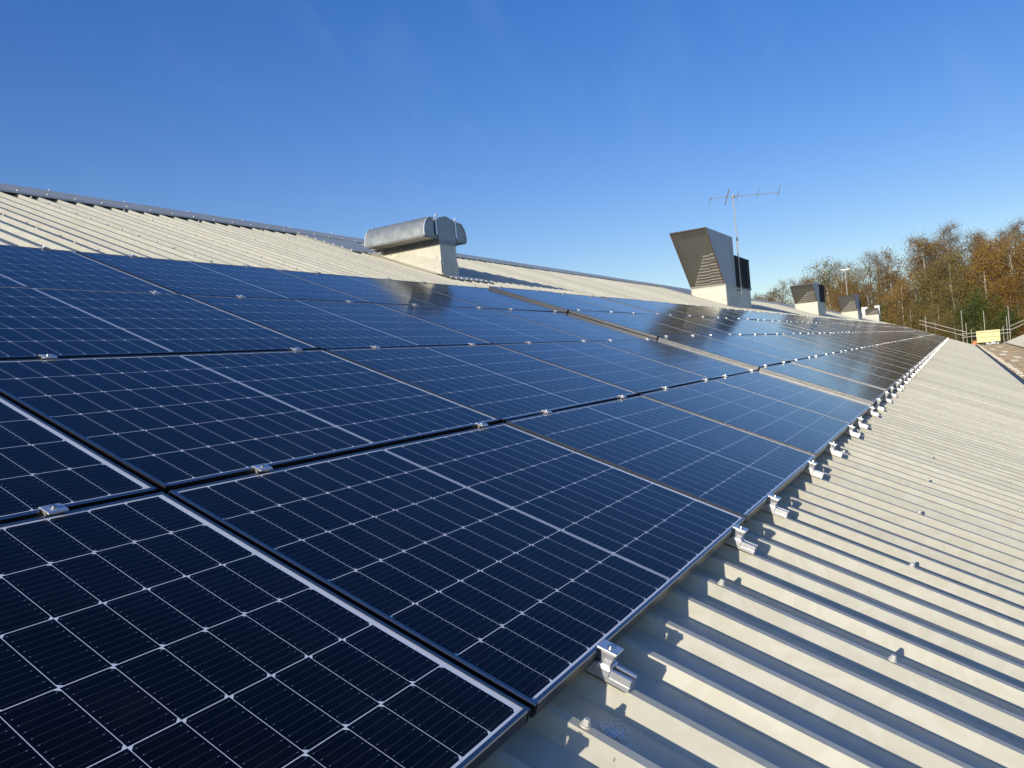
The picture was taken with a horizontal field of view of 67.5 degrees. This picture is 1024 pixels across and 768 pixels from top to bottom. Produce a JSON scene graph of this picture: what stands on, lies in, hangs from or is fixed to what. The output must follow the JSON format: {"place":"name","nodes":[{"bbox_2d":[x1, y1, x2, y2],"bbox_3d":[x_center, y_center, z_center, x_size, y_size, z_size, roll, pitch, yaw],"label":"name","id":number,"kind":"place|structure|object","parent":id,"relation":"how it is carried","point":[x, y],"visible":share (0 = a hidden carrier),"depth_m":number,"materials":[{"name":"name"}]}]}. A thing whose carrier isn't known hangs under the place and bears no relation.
{"place":"outdoors","nodes":[
{"label":"outdoors","id":0,"kind":"place"},
{"bbox_2d":[0,0,1023,330],"label":"sky","id":1,"kind":"structure","parent":0,"point":[574,135],"materials":[{"name":"blue"}]},
{"label":"ground","id":2,"kind":"structure","parent":0,"visible":0},
{"bbox_2d":[0,183,1023,767],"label":"industrial building","id":3,"kind":"structure","parent":2,"relation":"on","point":[862,607],"depth_m":2.73,"materials":[{"name":"beige paint"}]},
{"bbox_2d":[38,503,68,515],"bbox_3d":[-1.060,0.315,1.768,0.300,0.076,0.048,20,13,27],"label":"clamp","id":4,"kind":"object","parent":3,"relation":"attached to","point":[53,509],"visible":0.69,"depth_m":1.75,"materials":[{"name":"metal"}]},
{"bbox_2d":[0,396,157,524],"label":"solar panel","id":5,"kind":"object","parent":3,"relation":"on","point":[42,463],"visible":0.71,"depth_m":1.98,"materials":[{"name":"glass"}]},
{"bbox_2d":[0,245,178,293],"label":"solar panel","id":6,"kind":"object","parent":3,"relation":"on","point":[21,266],"visible":0.74,"depth_m":4.44,"materials":[{"name":"glass"}]},
{"bbox_2d":[0,286,318,359],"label":"solar panel","id":7,"kind":"object","parent":3,"relation":"on","point":[35,322],"visible":0.81,"depth_m":3.58,"materials":[{"name":"glass"}]},
{"bbox_2d":[76,251,372,302],"bbox_3d":[-2.012,-0.753,5.600,1.134,0.031,1.722,20,13,27],"label":"solar panel","id":8,"kind":"object","parent":3,"relation":"on","point":[193,278],"visible":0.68,"depth_m":5.44,"materials":[{"name":"glass"}]},
{"bbox_2d":[0,350,499,494],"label":"solar panel","id":9,"kind":"object","parent":3,"relation":"on","point":[160,423],"visible":0.83,"depth_m":2.74,"materials":[{"name":"glass"}]},
{"bbox_2d":[0,492,530,767],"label":"solar panel","id":10,"kind":"object","parent":3,"relation":"on","point":[160,630],"visible":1,"depth_m":1.40,"materials":[{"name":"glass"}]},
{"bbox_2d":[187,295,492,350],"bbox_3d":[-1.046,-0.401,5.071,1.134,0.032,1.722,20,13,27],"label":"solar panel","id":11,"kind":"object","parent":3,"relation":"on","point":[322,325],"visible":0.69,"depth_m":4.89,"materials":[{"name":"glass"}]},
{"bbox_2d":[277,269,488,308],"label":"solar panel","id":12,"kind":"object","parent":3,"relation":"on","point":[383,291],"visible":0.68,"depth_m":6.99,"materials":[{"name":"glass"}]},
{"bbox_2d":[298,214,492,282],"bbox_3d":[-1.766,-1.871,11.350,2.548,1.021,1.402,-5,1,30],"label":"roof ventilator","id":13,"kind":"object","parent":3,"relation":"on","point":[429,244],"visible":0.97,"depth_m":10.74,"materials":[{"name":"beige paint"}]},
{"bbox_2d":[168,423,745,717],"bbox_3d":[0.001,0.414,2.495,1.134,0.034,1.722,20,13,27],"label":"solar panel","id":14,"kind":"object","parent":3,"relation":"on","point":[529,570],"visible":0.88,"depth_m":2.14,"materials":[{"name":"glass"}]},
{"bbox_2d":[326,344,637,423],"bbox_3d":[-0.084,-0.047,4.537,1.134,0.030,1.722,20,13,27],"label":"solar panel","id":15,"kind":"object","parent":3,"relation":"on","point":[501,383],"visible":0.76,"depth_m":4.34,"materials":[{"name":"glass"}]},
{"bbox_2d":[404,281,565,312],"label":"solar panel","id":16,"kind":"object","parent":3,"relation":"on","point":[488,298],"visible":0.71,"depth_m":8.52,"materials":[{"name":"glass"}]},
{"bbox_2d":[379,304,591,343],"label":"solar panel","id":17,"kind":"object","parent":3,"relation":"on","point":[493,326],"visible":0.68,"depth_m":6.45,"materials":[{"name":"glass"}]},
{"bbox_2d":[489,286,621,312],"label":"solar panel","id":18,"kind":"object","parent":3,"relation":"on","point":[556,301],"visible":0.89,"depth_m":9.91,"materials":[{"name":"glass"}]},
{"bbox_2d":[494,309,652,340],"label":"solar panel","id":19,"kind":"object","parent":3,"relation":"on","point":[582,327],"visible":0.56,"depth_m":7.99,"materials":[{"name":"glass"}]},
{"bbox_2d":[496,341,710,395],"bbox_3d":[0.786,-0.156,6.048,1.134,0.032,1.722,20,13,27],"label":"solar panel","id":20,"kind":"object","parent":3,"relation":"on","point":[640,375],"visible":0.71,"depth_m":5.89,"materials":[{"name":"glass"}]},
{"bbox_2d":[554,292,658,313],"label":"solar panel","id":21,"kind":"object","parent":3,"relation":"on","point":[613,305],"visible":0.64,"depth_m":11.56,"materials":[{"name":"glass"}]},
{"bbox_2d":[584,639,636,693],"bbox_3d":[0.158,0.612,1.793,0.288,0.078,0.049,20,13,27],"label":"panel bracket","id":22,"kind":"object","parent":3,"relation":"on","point":[605,667],"visible":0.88,"depth_m":1.74,"materials":[{"name":"metal"}]},
{"bbox_2d":[593,714,640,747],"bbox_3d":[0.228,0.744,1.641,0.117,0.047,0.123,-5,1,30],"label":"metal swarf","id":23,"kind":"object","parent":3,"relation":"on","point":[614,733],"visible":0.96,"depth_m":1.64,"materials":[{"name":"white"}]},
{"bbox_2d":[569,310,700,338],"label":"solar panel","id":24,"kind":"object","parent":3,"relation":"on","point":[643,326],"visible":0.88,"depth_m":9.37,"materials":[{"name":"glass"}]},
{"bbox_2d":[600,296,693,315],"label":"solar panel","id":25,"kind":"object","parent":3,"relation":"on","point":[649,306],"visible":0.71,"depth_m":13.03,"materials":[{"name":"glass"}]},
{"bbox_2d":[595,339,756,379],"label":"solar panel","id":26,"kind":"object","parent":3,"relation":"on","point":[697,362],"visible":0.72,"depth_m":7.43,"materials":[{"name":"glass"}]},
{"bbox_2d":[627,313,734,335],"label":"solar panel","id":27,"kind":"object","parent":3,"relation":"on","point":[688,326],"visible":0.7,"depth_m":11.03,"materials":[{"name":"glass"}]},
{"bbox_2d":[641,300,721,317],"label":"solar panel","id":28,"kind":"object","parent":3,"relation":"on","point":[683,309],"visible":0.69,"depth_m":14.62,"materials":[{"name":"glass"}]},
{"bbox_2d":[671,303,742,318],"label":"solar panel","id":29,"kind":"object","parent":3,"relation":"on","point":[709,311],"visible":0.58,"depth_m":16.14,"materials":[{"name":"glass"}]},
{"bbox_2d":[661,227,755,308],"bbox_3d":[6.244,-3.571,25.391,2.427,2.371,5.182,-5,1,30],"label":"roof cowl","id":30,"kind":"object","parent":3,"relation":"on","point":[705,256],"visible":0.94,"depth_m":24.12,"materials":[{"name":"beige paint"}]},
{"bbox_2d":[669,315,759,334],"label":"solar panel","id":31,"kind":"object","parent":3,"relation":"on","point":[716,325],"visible":0.68,"depth_m":12.57,"materials":[{"name":"glass"}]},
{"bbox_2d":[658,336,788,369],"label":"solar panel","id":32,"kind":"object","parent":3,"relation":"on","point":[747,357],"visible":0.98,"depth_m":8.83,"materials":[{"name":"glass"}]},
{"bbox_2d":[695,305,760,319],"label":"solar panel","id":33,"kind":"object","parent":3,"relation":"on","point":[730,313],"visible":0.68,"depth_m":17.62,"materials":[{"name":"glass"}]},
{"bbox_2d":[701,317,779,334],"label":"solar panel","id":34,"kind":"object","parent":3,"relation":"on","point":[757,330],"visible":0.7,"depth_m":14.05,"materials":[{"name":"glass"}]},
{"bbox_2d":[724,524,757,554],"bbox_3d":[0.772,0.537,2.852,0.288,0.078,0.049,20,13,27],"label":"panel bracket","id":35,"kind":"object","parent":3,"relation":"on","point":[737,540],"visible":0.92,"depth_m":2.80,"materials":[{"name":"metal"}]},
{"bbox_2d":[734,255,751,307],"bbox_3d":[7.506,-3.429,26.610,1.100,1.743,2.072,-5,1,30],"label":"louvre turret","id":36,"kind":"object","parent":3,"relation":"on","point":[744,298],"visible":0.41,"depth_m":26.48,"materials":[{"name":"beige paint"}]},
{"bbox_2d":[709,185,780,293],"bbox_3d":[7.864,-4.779,25.497,2.444,3.500,0.196,-5,1,4],"label":"television aerial","id":37,"kind":"object","parent":36,"relation":"attached to","point":[733,197],"visible":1,"depth_m":25.48,"materials":[{"name":"metal"}]},
{"bbox_2d":[720,308,775,320],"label":"solar panel","id":38,"kind":"object","parent":3,"relation":"on","point":[748,314],"visible":0.69,"depth_m":19.21,"materials":[{"name":"glass"}]},
{"bbox_2d":[706,335,811,361],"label":"solar panel","id":39,"kind":"object","parent":3,"relation":"on","point":[766,348],"visible":0.69,"depth_m":10.50,"materials":[{"name":"glass"}]},
{"bbox_2d":[725,318,796,333],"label":"solar panel","id":40,"kind":"object","parent":3,"relation":"on","point":[763,326],"visible":0.7,"depth_m":15.54,"materials":[{"name":"glass"}]},
{"bbox_2d":[761,494,788,518],"bbox_3d":[1.079,0.500,3.382,0.288,0.078,0.049,20,13,27],"label":"panel bracket","id":41,"kind":"object","parent":3,"relation":"on","point":[771,507],"visible":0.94,"depth_m":3.33,"materials":[{"name":"metal"}]},
{"bbox_2d":[746,319,807,333],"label":"solar panel","id":42,"kind":"object","parent":3,"relation":"on","point":[780,327],"visible":0.67,"depth_m":17.11,"materials":[{"name":"glass"}]},
{"bbox_2d":[739,335,828,356],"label":"solar panel","id":43,"kind":"object","parent":3,"relation":"on","point":[789,346],"visible":0.59,"depth_m":12.06,"materials":[{"name":"glass"}]},
{"bbox_2d":[763,320,819,333],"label":"solar panel","id":44,"kind":"object","parent":3,"relation":"on","point":[793,327],"visible":0.64,"depth_m":18.52,"materials":[{"name":"glass"}]},
{"bbox_2d":[778,282,828,316],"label":"roof cowl","id":45,"kind":"object","parent":3,"relation":"on","point":[806,297],"visible":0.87,"depth_m":40.39,"materials":[{"name":"beige paint"}]},
{"bbox_2d":[764,334,842,353],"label":"solar panel","id":46,"kind":"object","parent":3,"relation":"on","point":[818,347],"visible":0.68,"depth_m":13.54,"materials":[{"name":"glass"}]},
{"bbox_2d":[778,321,828,332],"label":"solar panel","id":47,"kind":"object","parent":3,"relation":"on","point":[805,327],"visible":0.68,"depth_m":20.07,"materials":[{"name":"glass"}]},
{"bbox_2d":[802,460,823,478],"bbox_3d":[1.591,0.438,4.265,0.288,0.078,0.049,20,13,27],"label":"panel bracket","id":48,"kind":"object","parent":3,"relation":"on","point":[810,470],"visible":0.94,"depth_m":4.21,"materials":[{"name":"metal"}]},
{"bbox_2d":[506,395,816,522],"bbox_3d":[0.875,0.309,4.005,1.134,0.032,1.722,20,13,28],"label":"solar panel","id":49,"kind":"object","parent":48,"relation":"on","point":[742,473],"visible":0.86,"depth_m":3.77,"materials":[{"name":"glass"}]},
{"bbox_2d":[782,334,853,351],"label":"solar panel","id":50,"kind":"object","parent":3,"relation":"on","point":[819,342],"visible":0.75,"depth_m":14.97,"materials":[{"name":"glass"}]},
{"bbox_2d":[759,362,887,403],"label":"solar panel","id":51,"kind":"object","parent":3,"relation":"on","point":[863,392],"visible":0.95,"depth_m":8.27,"materials":[{"name":"glass"}]},
{"bbox_2d":[801,334,862,348],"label":"solar panel","id":52,"kind":"object","parent":3,"relation":"on","point":[833,341],"visible":0.68,"depth_m":16.59,"materials":[{"name":"glass"}]},
{"bbox_2d":[823,441,842,456],"bbox_3d":[2.001,0.389,4.972,0.288,0.078,0.049,20,13,27],"label":"panel bracket","id":53,"kind":"object","parent":3,"relation":"on","point":[831,450],"visible":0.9,"depth_m":4.92,"materials":[{"name":"metal"}]},
{"bbox_2d":[811,333,868,347],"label":"solar panel","id":54,"kind":"object","parent":3,"relation":"on","point":[842,340],"visible":0.64,"depth_m":18.04,"materials":[{"name":"glass"}]},
{"bbox_2d":[791,357,896,389],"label":"solar panel","id":55,"kind":"object","parent":3,"relation":"on","point":[851,373],"visible":0.8,"depth_m":9.87,"materials":[{"name":"glass"}]},
{"bbox_2d":[833,294,862,319],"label":"roof cowl","id":56,"kind":"object","parent":3,"relation":"on","point":[849,305],"visible":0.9,"depth_m":58.41,"materials":[{"name":"beige paint"}]},
{"bbox_2d":[824,333,876,345],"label":"solar panel","id":57,"kind":"object","parent":3,"relation":"on","point":[851,339],"visible":0.71,"depth_m":19.58,"materials":[{"name":"glass"}]},
{"bbox_2d":[844,425,859,437],"bbox_3d":[2.512,0.327,5.855,0.288,0.078,0.049,20,13,27],"label":"panel bracket","id":58,"kind":"object","parent":3,"relation":"on","point":[850,432],"visible":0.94,"depth_m":5.80,"materials":[{"name":"metal"}]},
{"bbox_2d":[641,379,850,457],"bbox_3d":[1.743,0.200,5.505,1.134,0.030,1.722,20,13,27],"label":"solar panel","id":59,"kind":"object","parent":58,"relation":"on","point":[795,427],"visible":0.85,"depth_m":5.33,"materials":[{"name":"glass"}]},
{"bbox_2d":[833,352,909,375],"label":"solar panel","id":60,"kind":"object","parent":3,"relation":"on","point":[879,364],"visible":0.73,"depth_m":13.01,"materials":[{"name":"glass"}]},
{"bbox_2d":[866,406,878,416],"bbox_3d":[3.331,0.227,7.268,0.288,0.078,0.049,20,13,27],"label":"panel bracket","id":61,"kind":"object","parent":3,"relation":"on","point":[871,411],"visible":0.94,"depth_m":7.21,"materials":[{"name":"metal"}]},
{"bbox_2d":[714,370,872,424],"bbox_3d":[2.616,0.094,7.008,1.134,0.033,1.722,20,13,28],"label":"solar panel","id":62,"kind":"object","parent":61,"relation":"on","point":[827,403],"visible":0.74,"depth_m":6.89,"materials":[{"name":"glass"}]},
{"bbox_2d":[865,308,880,321],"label":"roof cowl","id":63,"kind":"object","parent":3,"relation":"on","point":[872,313],"visible":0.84,"depth_m":75.90,"materials":[{"name":"beige paint"}]},
{"bbox_2d":[864,346,920,362],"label":"solar panel","id":64,"kind":"object","parent":3,"relation":"on","point":[894,354],"visible":0.73,"depth_m":17.48,"materials":[{"name":"glass"}]},
{"bbox_2d":[878,344,925,357],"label":"solar panel","id":65,"kind":"object","parent":3,"relation":"on","point":[903,350],"visible":0.82,"depth_m":20.50,"materials":[{"name":"glass"}]},
{"bbox_2d":[975,343,1023,384],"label":"valley roof","id":66,"kind":"structure","parent":3,"relation":"attached to","point":[1012,355],"depth_m":43.53,"materials":[{"name":"beige metal"}]},
{"bbox_2d":[1005,334,1023,347],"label":"neighbouring bay","id":67,"kind":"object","parent":3,"relation":"attached to","point":[1018,341],"visible":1,"depth_m":66.12,"materials":[{"name":"beige paint"}]},
{"bbox_2d":[761,285,792,303],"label":"birch tree","id":68,"kind":"object","parent":2,"relation":"on","point":[773,293],"visible":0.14,"depth_m":141.68,"materials":[{"name":"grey plant"}]},
{"bbox_2d":[772,277,799,304],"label":"bare tree","id":69,"kind":"object","parent":2,"relation":"on","point":[787,292],"visible":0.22,"depth_m":136.39,"materials":[{"name":"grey plant"}]},
{"bbox_2d":[797,256,855,311],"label":"leafy tree","id":70,"kind":"object","parent":2,"relation":"on","point":[823,277],"visible":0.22,"depth_m":116.14,"materials":[{"name":"brown plant"}]},
{"bbox_2d":[826,272,860,311],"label":"birch tree","id":71,"kind":"object","parent":2,"relation":"on","point":[843,283],"visible":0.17,"depth_m":108.86,"materials":[{"name":"brown plant"}]},
{"bbox_2d":[823,259,866,310],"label":"bare tree","id":72,"kind":"object","parent":2,"relation":"on","point":[839,267],"visible":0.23,"depth_m":114.75,"materials":[{"name":"brown plant"}]},
{"bbox_2d":[835,263,887,311],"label":"leafy tree","id":73,"kind":"object","parent":2,"relation":"on","point":[858,275],"visible":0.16,"depth_m":106.51,"materials":[{"name":"brown plant"}]},
{"bbox_2d":[839,282,884,315],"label":"birch tree","id":74,"kind":"object","parent":2,"relation":"on","point":[861,296],"visible":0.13,"depth_m":101.61,"materials":[{"name":"brown plant"}]},
{"bbox_2d":[838,246,901,315],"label":"bare tree","id":75,"kind":"object","parent":2,"relation":"on","point":[872,257],"visible":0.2,"depth_m":110.71,"materials":[{"name":"brown plant"}]},
{"bbox_2d":[869,261,901,314],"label":"bare tree","id":76,"kind":"object","parent":2,"relation":"on","point":[887,268],"visible":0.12,"depth_m":107.50,"materials":[{"name":"brown plant"}]},
{"bbox_2d":[861,297,912,324],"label":"bush","id":77,"kind":"object","parent":2,"relation":"on","point":[881,317],"visible":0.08,"depth_m":99.00,"materials":[{"name":"brown plant"}]},
{"bbox_2d":[864,244,920,323],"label":"birch tree","id":78,"kind":"object","parent":2,"relation":"on","point":[890,276],"visible":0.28,"depth_m":102.95,"materials":[{"name":"brown plant"}]},
{"bbox_2d":[873,270,934,332],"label":"birch tree","id":79,"kind":"object","parent":2,"relation":"on","point":[900,291],"visible":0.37,"depth_m":93.94,"materials":[{"name":"brown plant"}]},
{"bbox_2d":[894,301,934,330],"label":"leafy tree","id":80,"kind":"object","parent":2,"relation":"on","point":[910,320],"visible":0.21,"depth_m":92.31,"materials":[{"name":"brown plant"}]},
{"bbox_2d":[889,234,961,331],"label":"birch tree","id":81,"kind":"object","parent":2,"relation":"on","point":[924,246],"visible":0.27,"depth_m":98.75,"materials":[{"name":"brown plant"}]},
{"bbox_2d":[898,261,967,333],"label":"leafy tree","id":82,"kind":"object","parent":2,"relation":"on","point":[925,305],"visible":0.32,"depth_m":93.58,"materials":[{"name":"brown plant"}]},
{"bbox_2d":[901,232,965,319],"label":"leafy tree","id":83,"kind":"object","parent":2,"relation":"on","point":[911,238],"visible":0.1,"depth_m":105.36,"materials":[{"name":"brown plant"}]},
{"bbox_2d":[923,301,951,336],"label":"leafy tree","id":84,"kind":"object","parent":2,"relation":"on","point":[934,331],"visible":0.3,"depth_m":89.12,"materials":[{"name":"brown plant"}]},
{"bbox_2d":[906,219,979,303],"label":"bare tree","id":85,"kind":"object","parent":2,"relation":"on","point":[949,229],"visible":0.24,"depth_m":104.29,"materials":[{"name":"brown plant"}]},
{"bbox_2d":[913,250,997,335],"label":"leafy tree","id":86,"kind":"object","parent":2,"relation":"on","point":[956,261],"visible":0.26,"depth_m":92.08,"materials":[{"name":"brown plant"}]},
{"bbox_2d":[934,307,980,342],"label":"leafy tree","id":87,"kind":"object","parent":2,"relation":"on","point":[954,336],"visible":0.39,"depth_m":85.93,"materials":[{"name":"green plant"}]},
{"bbox_2d":[926,226,990,296],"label":"leafy tree","id":88,"kind":"object","parent":2,"relation":"on","point":[970,239],"visible":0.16,"depth_m":102.50,"materials":[{"name":"brown plant"}]},
{"bbox_2d":[928,247,993,339],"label":"leafy tree","id":89,"kind":"object","parent":2,"relation":"on","point":[965,268],"visible":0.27,"depth_m":92.55,"materials":[{"name":"brown plant"}]},
{"bbox_2d":[927,274,995,340],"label":"leafy tree","id":90,"kind":"object","parent":2,"relation":"on","point":[954,297],"visible":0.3,"depth_m":88.73,"materials":[{"name":"brown plant"}]},
{"bbox_2d":[960,230,1007,308],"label":"birch tree","id":91,"kind":"object","parent":2,"relation":"on","point":[981,248],"visible":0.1,"depth_m":97.78,"materials":[{"name":"brown plant"}]},
{"bbox_2d":[945,286,1023,344],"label":"bush","id":92,"kind":"object","parent":2,"relation":"on","point":[974,304],"visible":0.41,"depth_m":83.78,"materials":[{"name":"green plant"}]},
{"bbox_2d":[953,241,1023,326],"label":"birch tree","id":93,"kind":"object","parent":2,"relation":"on","point":[983,257],"visible":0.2,"depth_m":89.96,"materials":[{"name":"brown plant"}]},
{"bbox_2d":[973,233,1023,337],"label":"birch tree","id":94,"kind":"object","parent":2,"relation":"on","point":[1015,258],"visible":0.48,"depth_m":87.32,"materials":[{"name":"brown plant"}]},
{"bbox_2d":[977,265,1023,334],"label":"birch tree","id":95,"kind":"object","parent":2,"relation":"on","point":[1008,286],"visible":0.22,"depth_m":86.59,"materials":[{"name":"brown plant"}]},
{"bbox_2d":[983,226,1022,272],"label":"bare tree","id":96,"kind":"object","parent":2,"relation":"on","point":[1002,231],"visible":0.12,"depth_m":103.60,"materials":[{"name":"brown plant"}]},
{"bbox_2d":[985,273,1023,338],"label":"birch tree","id":97,"kind":"object","parent":2,"relation":"on","point":[1016,296],"visible":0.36,"depth_m":85.77,"materials":[{"name":"brown plant"}]},
{"bbox_2d":[992,216,1023,258],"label":"bare tree","id":98,"kind":"object","parent":2,"relation":"on","point":[1017,226],"visible":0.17,"depth_m":105.43,"materials":[{"name":"brown plant"}]},
{"bbox_2d":[995,226,1023,308],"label":"birch tree","id":99,"kind":"object","parent":2,"relation":"on","point":[1011,233],"visible":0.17,"depth_m":89.20,"materials":[{"name":"brown plant"}]},
{"bbox_3d":[5.893,-0.097,11.680,0.288,0.108,0.049,20,13,27],"label":"panel bracket","id":100,"kind":"object","parent":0,"visible":0},
{"bbox_2d":[815,354,904,381],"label":"solar panel","id":101,"kind":"object","parent":100,"relation":"on","point":[871,369],"visible":0.76,"depth_m":11.47,"materials":[{"name":"glass"}]},
{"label":"panel bracket","id":102,"kind":"object","parent":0,"visible":0},
{"bbox_2d":[845,349,913,369],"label":"solar panel","id":103,"kind":"object","parent":102,"relation":"on","point":[883,359],"visible":0.72,"depth_m":14.47,"materials":[{"name":"glass"}]},
{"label":"panel bracket","id":104,"kind":"object","parent":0,"visible":0},
{"bbox_2d":[855,348,918,365],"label":"solar panel","id":105,"kind":"object","parent":104,"relation":"on","point":[892,357],"visible":0.76,"depth_m":15.99,"materials":[{"name":"glass"}]},
{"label":"scaffold deck","id":106,"kind":"object","parent":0,"visible":0},
{"bbox_2d":[976,329,1000,342],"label":"yellow board","id":107,"kind":"object","parent":106,"relation":"on","point":[987,336],"visible":1,"depth_m":75.08,"materials":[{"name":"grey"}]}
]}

